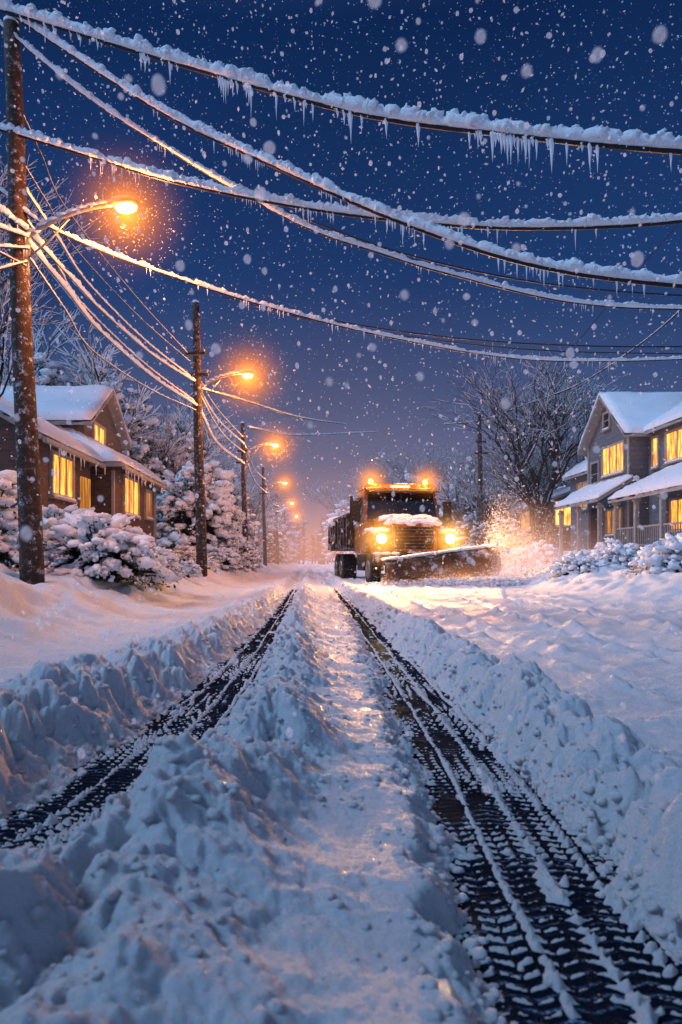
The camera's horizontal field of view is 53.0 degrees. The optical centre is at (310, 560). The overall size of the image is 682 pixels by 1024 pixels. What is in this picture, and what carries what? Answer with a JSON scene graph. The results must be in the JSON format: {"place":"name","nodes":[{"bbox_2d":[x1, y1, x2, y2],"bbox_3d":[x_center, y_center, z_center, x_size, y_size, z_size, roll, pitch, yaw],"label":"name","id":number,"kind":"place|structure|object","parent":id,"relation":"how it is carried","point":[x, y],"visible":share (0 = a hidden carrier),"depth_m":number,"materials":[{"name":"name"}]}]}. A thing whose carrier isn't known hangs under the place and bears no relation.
{"place":"outdoors","nodes":[
{"label":"outdoors","id":0,"kind":"place"},
{"bbox_2d":[0,549,681,1023],"bbox_3d":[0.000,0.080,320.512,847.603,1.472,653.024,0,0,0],"label":"snow ground","id":1,"kind":"structure","parent":0,"point":[598,653],"depth_m":2.04,"materials":[{"name":"white snow"}]},
{"bbox_2d":[0,470,44,570],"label":"snowy bush","id":2,"kind":"object","parent":1,"relation":"on","point":[9,546],"visible":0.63,"depth_m":9.97,"materials":[{"name":"white snow"}]},
{"bbox_2d":[3,15,44,584],"bbox_3d":[-3.525,-3.062,8.400,0.503,7.232,0.300,0,0,0],"label":"utility pole","id":3,"kind":"object","parent":1,"relation":"on","point":[31,543],"visible":0.91,"depth_m":8.30,"materials":[{"name":"brown wood"}]},
{"bbox_2d":[0,204,28,231],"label":"overhead cable","id":4,"kind":"object","parent":3,"relation":"attached to","point":[8,214],"visible":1,"depth_m":8.23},
{"bbox_2d":[0,223,29,242],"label":"overhead cable","id":5,"kind":"object","parent":3,"relation":"attached to","point":[10,229],"visible":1,"depth_m":8.23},
{"bbox_2d":[0,243,29,254],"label":"overhead cable","id":6,"kind":"object","parent":3,"relation":"attached to","point":[12,246],"visible":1,"depth_m":8.22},
{"bbox_2d":[25,195,138,263],"bbox_3d":[-2.804,-4.053,8.327,1.440,0.746,0.200,0,0,6],"label":"street lamp","id":7,"kind":"object","parent":3,"relation":"attached to","point":[125,204],"visible":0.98,"depth_m":8.31,"materials":[{"name":"metal"}]},
{"bbox_2d":[26,166,190,361],"bbox_3d":[-3.647,-5.172,13.208,0.485,0.208,9.623,0,0,3],"label":"overhead cable","id":8,"kind":"object","parent":3,"relation":"attached to","point":[45,199],"visible":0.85,"depth_m":12.20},
{"bbox_2d":[27,227,195,381],"bbox_3d":[-3.345,-4.420,13.185,0.259,0.758,9.666,0,0,3],"label":"overhead cable","id":9,"kind":"object","parent":3,"relation":"attached to","point":[53,257],"visible":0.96,"depth_m":11.05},
{"bbox_2d":[29,238,197,405],"bbox_3d":[-3.357,-3.962,13.184,0.318,0.346,9.662,0,0,3],"label":"overhead cable","id":10,"kind":"object","parent":3,"relation":"attached to","point":[58,278],"visible":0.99,"depth_m":10.90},
{"bbox_2d":[0,0,681,172],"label":"overhead cable","id":11,"kind":"object","parent":3,"relation":"attached to","point":[507,132],"visible":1,"depth_m":6.34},
{"bbox_2d":[0,122,681,250],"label":"overhead cable","id":12,"kind":"object","parent":3,"relation":"attached to","point":[593,221],"visible":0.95,"depth_m":7.08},
{"bbox_2d":[0,19,681,315],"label":"overhead cable","id":13,"kind":"object","parent":3,"relation":"attached to","point":[211,172],"visible":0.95,"depth_m":8.09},
{"bbox_2d":[0,187,681,371],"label":"overhead cable","id":14,"kind":"object","parent":3,"relation":"attached to","point":[196,282],"visible":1,"depth_m":9.86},
{"bbox_2d":[10,15,681,293],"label":"overhead cable","id":15,"kind":"object","parent":3,"relation":"attached to","point":[574,266],"visible":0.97,"depth_m":6.44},
{"bbox_2d":[0,351,60,385],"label":"bare tree","id":16,"kind":"object","parent":1,"relation":"on","point":[6,372],"depth_m":28.01,"materials":[{"name":"brown plant"}]},
{"bbox_2d":[10,352,73,385],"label":"snow laden tree","id":17,"kind":"object","parent":1,"relation":"on","point":[49,369],"visible":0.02,"depth_m":29.15,"materials":[{"name":"white snow"}]},
{"bbox_2d":[0,309,86,384],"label":"bare tree","id":18,"kind":"object","parent":1,"relation":"on","point":[55,333],"visible":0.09,"depth_m":31.89,"materials":[{"name":"brown plant"}]},
{"bbox_2d":[3,504,94,566],"bbox_3d":[-4.337,-0.359,11.751,2.334,1.276,1.851,0,0,-32],"label":"snowy bush","id":19,"kind":"object","parent":1,"relation":"on","point":[52,514],"visible":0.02,"depth_m":11.53,"materials":[{"name":"white snow"}]},
{"bbox_2d":[0,104,114,397],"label":"bare tree","id":20,"kind":"object","parent":1,"relation":"on","point":[7,284],"visible":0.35,"depth_m":12.51,"materials":[{"name":"brown plant"}]},
{"bbox_2d":[0,385,169,546],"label":"house","id":21,"kind":"structure","parent":1,"relation":"on","point":[84,438],"depth_m":19.45,"materials":[{"name":"brown brick"}]},
{"bbox_2d":[49,449,77,503],"bbox_3d":[-5.940,-2.005,16.425,0.159,1.120,1.580,0,0,0],"label":"window","id":22,"kind":"structure","parent":21,"relation":"in","point":[62,470],"depth_m":16.38,"materials":[{"name":"yellow glass"}]},
{"bbox_2d":[80,476,90,508],"bbox_3d":[-5.985,-1.250,18.100,0.070,1.900,0.700,0,0,0],"label":"door","id":23,"kind":"structure","parent":21,"relation":"in","point":[85,483],"depth_m":18.03,"materials":[{"name":"brown"}]},
{"bbox_2d":[92,421,105,444],"bbox_3d":[-6.575,-3.800,21.175,0.090,0.870,1.220,0,0,0],"label":"window","id":24,"kind":"structure","parent":21,"relation":"in","point":[98,431],"depth_m":21.15,"materials":[{"name":"yellow glass"}]},
{"bbox_2d":[122,474,141,519],"bbox_3d":[-5.439,-1.925,20.800,0.162,1.220,1.830,0,0,0],"label":"window","id":25,"kind":"structure","parent":21,"relation":"in","point":[130,491],"depth_m":20.75,"materials":[{"name":"yellow glass"}]},
{"bbox_2d":[144,489,153,520],"bbox_3d":[-5.439,-1.875,22.950,0.161,1.020,0.930,0,0,0],"label":"window","id":26,"kind":"structure","parent":21,"relation":"in","point":[147,493],"depth_m":22.91,"materials":[{"name":"yellow glass"}]},
{"bbox_2d":[38,351,174,469],"bbox_3d":[-9.175,-4.441,30.640,6.419,9.356,6.324,0,0,0],"label":"bare tree","id":27,"kind":"object","parent":1,"relation":"on","point":[56,384],"visible":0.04,"depth_m":28.98,"materials":[{"name":"brown plant"}]},
{"bbox_2d":[43,510,181,590],"bbox_3d":[-3.190,-0.134,10.623,2.457,1.343,1.948,0,0,0],"label":"snowy bush","id":28,"kind":"object","parent":1,"relation":"on","point":[104,546],"visible":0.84,"depth_m":10.12,"materials":[{"name":"white snow"}]},
{"bbox_2d":[52,319,180,459],"bbox_3d":[-8.440,-4.862,29.928,5.381,10.688,9.217,0,0,-11],"label":"bare tree","id":29,"kind":"object","parent":1,"relation":"on","point":[80,361],"visible":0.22,"depth_m":27.87,"materials":[{"name":"brown plant"}]},
{"bbox_2d":[78,366,166,501],"bbox_3d":[-8.759,-4.119,28.864,6.155,8.494,5.798,0,0,0],"label":"snow laden tree","id":30,"kind":"object","parent":1,"relation":"on","point":[151,462],"visible":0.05,"depth_m":28.59,"materials":[{"name":"white snow"}]},
{"bbox_2d":[151,545,184,583],"bbox_3d":[-2.934,0.084,12.611,1.351,0.738,1.071,0,0,38],"label":"snowy bush","id":31,"kind":"object","parent":1,"relation":"on","point":[170,557],"visible":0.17,"depth_m":12.38,"materials":[{"name":"white snow"}]},
{"bbox_2d":[144,401,215,479],"bbox_3d":[-6.460,-3.373,30.712,5.059,7.484,5.135,0,0,38],"label":"bare tree","id":32,"kind":"object","parent":1,"relation":"on","point":[168,455],"visible":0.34,"depth_m":29.94,"materials":[{"name":"brown plant"}]},
{"bbox_2d":[171,545,195,564],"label":"snowy bush","id":33,"kind":"object","parent":1,"relation":"on","point":[186,553],"visible":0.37,"depth_m":20.77,"materials":[{"name":"white snow"}]},
{"bbox_2d":[156,421,217,493],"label":"snow laden tree","id":34,"kind":"object","parent":1,"relation":"on","point":[189,450],"visible":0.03,"depth_m":33.59,"materials":[{"name":"white snow"}]},
{"bbox_2d":[178,560,202,577],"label":"snowy bush","id":35,"kind":"object","parent":1,"relation":"on","point":[191,568],"visible":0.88,"depth_m":15.27,"materials":[{"name":"white snow"}]},
{"bbox_2d":[145,387,237,480],"bbox_3d":[-7.148,-4.675,36.361,7.061,10.291,6.956,0,0,9],"label":"bare tree","id":36,"kind":"object","parent":1,"relation":"on","point":[210,444],"visible":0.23,"depth_m":35.97,"materials":[{"name":"brown plant"}]},
{"bbox_2d":[184,300,208,576],"bbox_3d":[-2.992,-3.167,17.965,0.660,7.437,0.370,0,0,0],"label":"utility pole","id":37,"kind":"object","parent":1,"relation":"on","point":[200,511],"visible":0.91,"depth_m":17.90,"materials":[{"name":"brown wood"}]},
{"bbox_2d":[24,115,187,352],"bbox_3d":[-3.737,-5.683,13.211,0.592,0.554,9.627,0,0,3],"label":"overhead cable","id":38,"kind":"object","parent":37,"relation":"attached to","point":[28,126],"visible":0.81,"depth_m":12.19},
{"bbox_2d":[27,188,189,374],"bbox_3d":[-3.512,-4.720,13.197,0.360,0.323,9.631,0,0,3],"label":"overhead cable","id":39,"kind":"object","parent":37,"relation":"attached to","point":[43,215],"visible":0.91,"depth_m":11.48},
{"bbox_2d":[28,219,194,400],"bbox_3d":[-3.518,-4.202,13.202,0.472,0.258,9.634,0,0,3],"label":"overhead cable","id":40,"kind":"object","parent":37,"relation":"attached to","point":[101,323],"visible":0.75,"depth_m":12.65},
{"bbox_2d":[30,258,196,410],"bbox_3d":[-3.402,-3.747,13.202,0.400,0.462,9.629,0,0,3],"label":"overhead cable","id":41,"kind":"object","parent":37,"relation":"attached to","point":[67,313],"visible":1,"depth_m":11.16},
{"bbox_2d":[202,391,244,443],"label":"overhead cable","id":42,"kind":"object","parent":37,"relation":"attached to","point":[218,419],"visible":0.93,"depth_m":22.74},
{"bbox_2d":[201,369,253,397],"bbox_3d":[-2.230,-4.634,18.000,1.440,0.858,0.200,0,0,0],"label":"street lamp","id":43,"kind":"object","parent":37,"relation":"attached to","point":[247,373],"visible":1,"depth_m":17.98,"materials":[{"name":"metal"}]},
{"bbox_2d":[190,384,346,424],"bbox_3d":[-0.110,-6.326,28.890,0.944,3.452,22.640,0,0,13],"label":"overhead cable","id":44,"kind":"object","parent":37,"relation":"attached to","point":[247,401],"visible":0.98,"depth_m":22.10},
{"bbox_2d":[156,460,255,566],"bbox_3d":[-4.444,-1.824,26.487,4.604,4.272,3.996,0,0,0],"label":"snowy evergreen","id":45,"kind":"object","parent":1,"relation":"on","point":[176,518],"visible":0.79,"depth_m":25.54,"materials":[{"name":"white snow"}]},
{"bbox_2d":[176,402,240,473],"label":"bare tree","id":46,"kind":"object","parent":1,"relation":"on","point":[218,459],"visible":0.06,"depth_m":41.61,"materials":[{"name":"brown plant"}]},
{"bbox_2d":[207,556,220,571],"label":"snowy bush","id":47,"kind":"object","parent":1,"relation":"on","point":[212,565],"visible":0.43,"depth_m":20.32,"materials":[{"name":"white snow"}]},
{"bbox_2d":[207,547,243,570],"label":"snowy bush","id":48,"kind":"object","parent":1,"relation":"on","point":[227,558],"visible":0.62,"depth_m":24.18,"materials":[{"name":"white snow"}]},
{"bbox_2d":[213,446,254,510],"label":"bare tree","id":49,"kind":"object","parent":1,"relation":"on","point":[223,467],"visible":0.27,"depth_m":39.18,"materials":[{"name":"brown plant"}]},
{"bbox_2d":[236,421,249,568],"bbox_3d":[-2.962,-2.785,29.979,0.594,6.694,0.333,0,0,5],"label":"utility pole","id":50,"kind":"object","parent":1,"relation":"on","point":[243,490],"visible":0.8,"depth_m":29.92,"materials":[{"name":"brown wood"}]},
{"bbox_2d":[202,410,244,463],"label":"overhead cable","id":51,"kind":"object","parent":50,"relation":"attached to","point":[208,429],"visible":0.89,"depth_m":21.73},
{"bbox_2d":[247,425,375,435],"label":"overhead cable","id":52,"kind":"object","parent":50,"relation":"attached to","point":[273,432],"visible":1,"depth_m":45.00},
{"bbox_2d":[231,494,261,553],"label":"dark evergreen","id":53,"kind":"object","parent":1,"relation":"on","point":[252,527],"visible":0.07,"depth_m":46.36,"materials":[{"name":"white plant"}]},
{"bbox_2d":[242,550,262,569],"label":"snowy bush","id":54,"kind":"object","parent":1,"relation":"on","point":[256,561],"visible":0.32,"depth_m":32.80,"materials":[{"name":"white snow"}]},
{"bbox_2d":[232,474,294,527],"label":"bare tree","id":55,"kind":"object","parent":1,"relation":"on","point":[259,505],"visible":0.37,"depth_m":54.88,"materials":[{"name":"brown plant"}]},
{"bbox_2d":[259,466,267,565],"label":"utility pole","id":56,"kind":"object","parent":1,"relation":"on","point":[263,486],"visible":0.94,"depth_m":44.90,"materials":[{"name":"brown wood"}]},
{"bbox_2d":[249,496,285,539],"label":"bare tree","id":57,"kind":"object","parent":1,"relation":"on","point":[269,525],"visible":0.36,"depth_m":58.65,"materials":[{"name":"brown plant"}]},
{"bbox_2d":[256,500,285,563],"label":"dark evergreen","id":58,"kind":"object","parent":1,"relation":"on","point":[282,525],"visible":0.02,"depth_m":69.31,"materials":[{"name":"green plant"}]},
{"bbox_2d":[256,519,287,563],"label":"dark evergreen","id":59,"kind":"object","parent":1,"relation":"on","point":[271,542],"visible":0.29,"depth_m":63.24,"materials":[{"name":"white plant"}]},
{"bbox_2d":[273,492,279,564],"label":"utility pole","id":60,"kind":"object","parent":1,"relation":"on","point":[277,549],"visible":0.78,"depth_m":61.90,"materials":[{"name":"brown wood"}]},
{"bbox_2d":[277,504,297,563],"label":"dark evergreen","id":61,"kind":"object","parent":1,"relation":"on","point":[291,556],"visible":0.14,"depth_m":85.86,"materials":[{"name":"white plant"}]},
{"bbox_2d":[283,513,300,562],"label":"dark evergreen","id":62,"kind":"object","parent":1,"relation":"on","point":[294,539],"visible":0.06,"depth_m":104.07,"materials":[{"name":"white plant"}]},
{"bbox_2d":[292,514,327,564],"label":"distant wood","id":63,"kind":"object","parent":1,"relation":"on","point":[315,556],"visible":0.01,"depth_m":130.78,"materials":[{"name":"brown plant"}]},
{"bbox_2d":[299,475,366,517],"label":"bare tree","id":64,"kind":"object","parent":1,"relation":"on","point":[331,501],"visible":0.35,"depth_m":90.82,"materials":[{"name":"brown plant"}]},
{"bbox_2d":[319,500,349,563],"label":"dark evergreen","id":65,"kind":"object","parent":1,"relation":"on","point":[331,555],"visible":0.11,"depth_m":85.10,"materials":[{"name":"white plant"}]},
{"bbox_2d":[341,457,440,512],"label":"bare tree","id":66,"kind":"object","parent":1,"relation":"on","point":[384,479],"visible":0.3,"depth_m":64.95,"materials":[{"name":"brown plant"}]},
{"bbox_2d":[355,441,474,483],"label":"bare tree","id":67,"kind":"object","parent":1,"relation":"on","point":[428,456],"visible":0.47,"depth_m":64.78,"materials":[{"name":"brown plant"}]},
{"bbox_2d":[412,466,474,510],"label":"bare tree","id":68,"kind":"object","parent":1,"relation":"on","point":[446,479],"visible":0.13,"depth_m":48.96,"materials":[{"name":"brown plant"}]},
{"bbox_2d":[410,461,487,485],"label":"bare tree","id":69,"kind":"object","parent":1,"relation":"on","point":[442,473],"visible":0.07,"depth_m":53.51,"materials":[{"name":"brown plant"}]},
{"bbox_2d":[435,487,465,543],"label":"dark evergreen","id":70,"kind":"object","parent":1,"relation":"on","point":[448,525],"visible":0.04,"depth_m":46.06,"materials":[{"name":"green plant"}]},
{"bbox_2d":[364,547,547,586],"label":"churned snow","id":71,"kind":"structure","parent":1,"relation":"on","point":[499,581],"depth_m":18.76,"materials":[{"name":"white snow"}]},
{"bbox_2d":[420,466,509,536],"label":"bare tree","id":72,"kind":"object","parent":1,"relation":"on","point":[449,498],"visible":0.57,"depth_m":40.67,"materials":[{"name":"brown plant"}]},
{"bbox_2d":[454,512,485,547],"bbox_3d":[9.636,-1.215,40.029,2.515,3.384,3.032,0,0,39],"label":"snow spray","id":73,"kind":"object","parent":1,"relation":"on","point":[465,528],"visible":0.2,"depth_m":39.51,"materials":[{"name":"white snow"}]},
{"bbox_2d":[445,448,513,478],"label":"bare tree","id":74,"kind":"object","parent":1,"relation":"on","point":[474,462],"visible":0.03,"depth_m":59.60,"materials":[{"name":"brown plant"}]},
{"bbox_2d":[474,412,487,524],"bbox_3d":[9.414,-4.014,37.946,0.759,8.553,0.426,0,0,-6],"label":"utility pole","id":75,"kind":"object","parent":1,"relation":"on","point":[480,484],"visible":0.74,"depth_m":37.87,"materials":[{"name":"brown wood"}]},
{"bbox_2d":[444,310,681,424],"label":"overhead cable","id":76,"kind":"object","parent":75,"relation":"attached to","point":[663,325],"visible":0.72,"depth_m":28.27,"materials":[{"name":"black rubber"}]},
{"bbox_2d":[465,522,502,552],"bbox_3d":[8.629,-0.731,34.014,2.123,2.369,1.760,0,0,-38],"label":"snow spray","id":77,"kind":"object","parent":1,"relation":"on","point":[482,534],"visible":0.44,"depth_m":33.69,"materials":[{"name":"white snow"}]},
{"bbox_2d":[442,460,526,524],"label":"bare tree","id":78,"kind":"object","parent":1,"relation":"on","point":[475,481],"visible":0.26,"depth_m":41.53,"materials":[{"name":"brown plant"}]},
{"bbox_2d":[453,493,515,542],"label":"snow spray","id":79,"kind":"object","parent":1,"relation":"on","point":[500,515],"visible":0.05,"depth_m":41.97,"materials":[{"name":"white snow"}]},
{"bbox_2d":[452,474,521,529],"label":"bare tree","id":80,"kind":"object","parent":1,"relation":"on","point":[487,504],"visible":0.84,"depth_m":38.69,"materials":[{"name":"brown plant"}]},
{"bbox_2d":[450,438,563,507],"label":"bare tree","id":81,"kind":"object","parent":1,"relation":"on","point":[461,464],"visible":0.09,"depth_m":45.72,"materials":[{"name":"brown plant"}]},
{"bbox_2d":[491,516,533,553],"bbox_3d":[10.417,-0.946,35.965,2.096,2.820,2.527,0,0,-37],"label":"snow spray","id":82,"kind":"object","parent":1,"relation":"on","point":[508,533],"visible":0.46,"depth_m":35.59,"materials":[{"name":"white snow"}]},
{"bbox_2d":[462,440,580,515],"bbox_3d":[12.416,-3.363,39.585,7.478,7.538,6.543,0,0,3],"label":"bare tree","id":83,"kind":"object","parent":1,"relation":"on","point":[545,478],"visible":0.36,"depth_m":38.55,"materials":[{"name":"brown plant"}]},
{"bbox_2d":[500,546,543,569],"bbox_3d":[7.179,0.042,23.952,1.871,1.105,2.218,0,0,-21],"label":"snowy bush","id":84,"kind":"object","parent":1,"relation":"on","point":[514,555],"visible":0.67,"depth_m":23.57,"materials":[{"name":"white snow"}]},
{"bbox_2d":[418,343,628,546],"bbox_3d":[10.424,-5.018,35.107,11.590,10.704,10.141,0,0,-37],"label":"bare tree","id":85,"kind":"object","parent":1,"relation":"on","point":[537,509],"visible":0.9,"depth_m":34.16,"materials":[{"name":"brown plant"}]},
{"bbox_2d":[504,485,569,550],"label":"house","id":86,"kind":"structure","parent":1,"relation":"on","point":[550,528],"depth_m":37.00,"materials":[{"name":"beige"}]},
{"bbox_2d":[520,510,530,531],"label":"window","id":87,"kind":"structure","parent":86,"relation":"in","point":[525,520],"depth_m":39.18,"materials":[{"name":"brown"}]},
{"bbox_2d":[553,500,569,526],"bbox_3d":[13.700,-2.550,36.939,1.130,1.470,0.162,0,0,0],"label":"window","id":88,"kind":"structure","parent":86,"relation":"in","point":[566,517],"depth_m":36.98,"materials":[{"name":"yellow glass"}]},
{"bbox_2d":[520,539,562,563],"bbox_3d":[8.542,-0.198,25.994,2.079,1.228,2.465,0,0,39],"label":"snowy bush","id":89,"kind":"object","parent":1,"relation":"on","point":[547,553],"visible":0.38,"depth_m":25.49,"materials":[{"name":"white snow"}]},
{"bbox_2d":[511,422,586,486],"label":"bare tree","id":90,"kind":"object","parent":1,"relation":"on","point":[575,461],"visible":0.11,"depth_m":37.52,"materials":[{"name":"brown plant"}]},
{"bbox_2d":[545,551,610,578],"bbox_3d":[6.919,0.171,17.464,1.726,0.859,1.455,0,0,17],"label":"snowy bush","id":91,"kind":"object","parent":1,"relation":"on","point":[582,563],"visible":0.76,"depth_m":17.23,"materials":[{"name":"white snow"}]},
{"bbox_2d":[589,537,638,561],"bbox_3d":[9.845,-0.238,22.021,1.767,1.044,2.095,0,0,20],"label":"snowy bush","id":92,"kind":"object","parent":1,"relation":"on","point":[601,546],"visible":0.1,"depth_m":21.75,"materials":[{"name":"white snow"}]},
{"bbox_2d":[591,542,641,567],"bbox_3d":[8.336,-0.049,18.376,1.849,0.921,1.559,0,0,-11],"label":"snowy bush","id":93,"kind":"object","parent":1,"relation":"on","point":[616,553],"visible":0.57,"depth_m":17.98,"materials":[{"name":"white snow"}]},
{"bbox_2d":[554,375,681,555],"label":"house","id":94,"kind":"structure","parent":1,"relation":"on","point":[625,476],"depth_m":25.83,"materials":[{"name":"grey wood"}]},
{"bbox_2d":[591,508,596,548],"bbox_3d":[11.980,-1.300,28.850,0.020,1.800,0.700,0,0,0],"label":"door","id":95,"kind":"structure","parent":94,"relation":"in","point":[593,511],"depth_m":28.90,"materials":[{"name":"wood"}]},
{"bbox_2d":[590,460,599,483],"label":"window","id":96,"kind":"structure","parent":94,"relation":"in","point":[594,466],"depth_m":28.72,"materials":[{"name":"grey glass"}]},
{"bbox_2d":[601,411,611,431],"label":"window","id":97,"kind":"structure","parent":94,"relation":"in","point":[606,418],"depth_m":27.65,"materials":[{"name":"grey glass"}]},
{"bbox_2d":[600,439,625,478],"bbox_3d":[11.941,-4.000,27.025,0.159,1.270,2.080,0,0,0],"label":"window","id":98,"kind":"structure","parent":94,"relation":"in","point":[613,456],"depth_m":26.93,"materials":[{"name":"yellow glass"}]},
{"bbox_2d":[603,507,622,536],"bbox_3d":[11.939,-1.525,26.950,0.162,1.120,1.530,0,0,0],"label":"window","id":99,"kind":"structure","parent":94,"relation":"in","point":[609,513],"depth_m":27.14,"materials":[{"name":"yellow glass"}]},
{"bbox_2d":[649,435,660,469],"bbox_3d":[12.639,-3.975,25.075,0.161,1.220,0.580,0,0,0],"label":"window","id":100,"kind":"structure","parent":94,"relation":"in","point":[655,441],"depth_m":25.10,"materials":[{"name":"yellow glass"}]},
{"bbox_2d":[663,426,681,464],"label":"window","id":101,"kind":"structure","parent":94,"relation":"in","point":[672,438],"depth_m":23.86,"materials":[{"name":"yellow glass"}]},
{"bbox_2d":[669,497,681,532],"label":"window","id":102,"kind":"structure","parent":94,"relation":"in","point":[675,504],"depth_m":23.71,"materials":[{"name":"yellow glass"}]},
{"bbox_2d":[621,533,681,578],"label":"snowy bush","id":103,"kind":"object","parent":1,"relation":"on","point":[658,559],"visible":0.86,"depth_m":13.37,"materials":[{"name":"white snow"}]},
{"bbox_2d":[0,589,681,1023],"bbox_3d":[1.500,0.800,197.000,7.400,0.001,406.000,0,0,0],"label":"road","id":104,"kind":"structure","parent":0,"point":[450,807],"depth_m":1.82,"materials":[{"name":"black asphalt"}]},
{"bbox_2d":[327,479,501,582],"bbox_3d":[3.186,-0.988,24.814,4.041,3.689,11.125,0,0,-6],"label":"snow plow truck","id":105,"kind":"object","parent":104,"relation":"on","point":[396,531],"visible":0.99,"depth_m":21.76,"materials":[{"name":"orange paint"}]},
{"bbox_2d":[0,0,681,561],"label":"sky","id":106,"kind":"structure","parent":0,"point":[615,64],"materials":[{"name":"blue"}]},
{"bbox_2d":[222,296,681,353],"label":"overhead cable","id":107,"kind":"object","parent":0,"point":[474,344],"visible":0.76,"depth_m":14.99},
{"bbox_2d":[284,210,681,295],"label":"overhead cable","id":108,"kind":"object","parent":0,"point":[480,271],"visible":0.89,"depth_m":9.99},
{"bbox_2d":[322,318,681,347],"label":"overhead cable","id":109,"kind":"object","parent":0,"point":[502,341],"visible":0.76,"depth_m":13.99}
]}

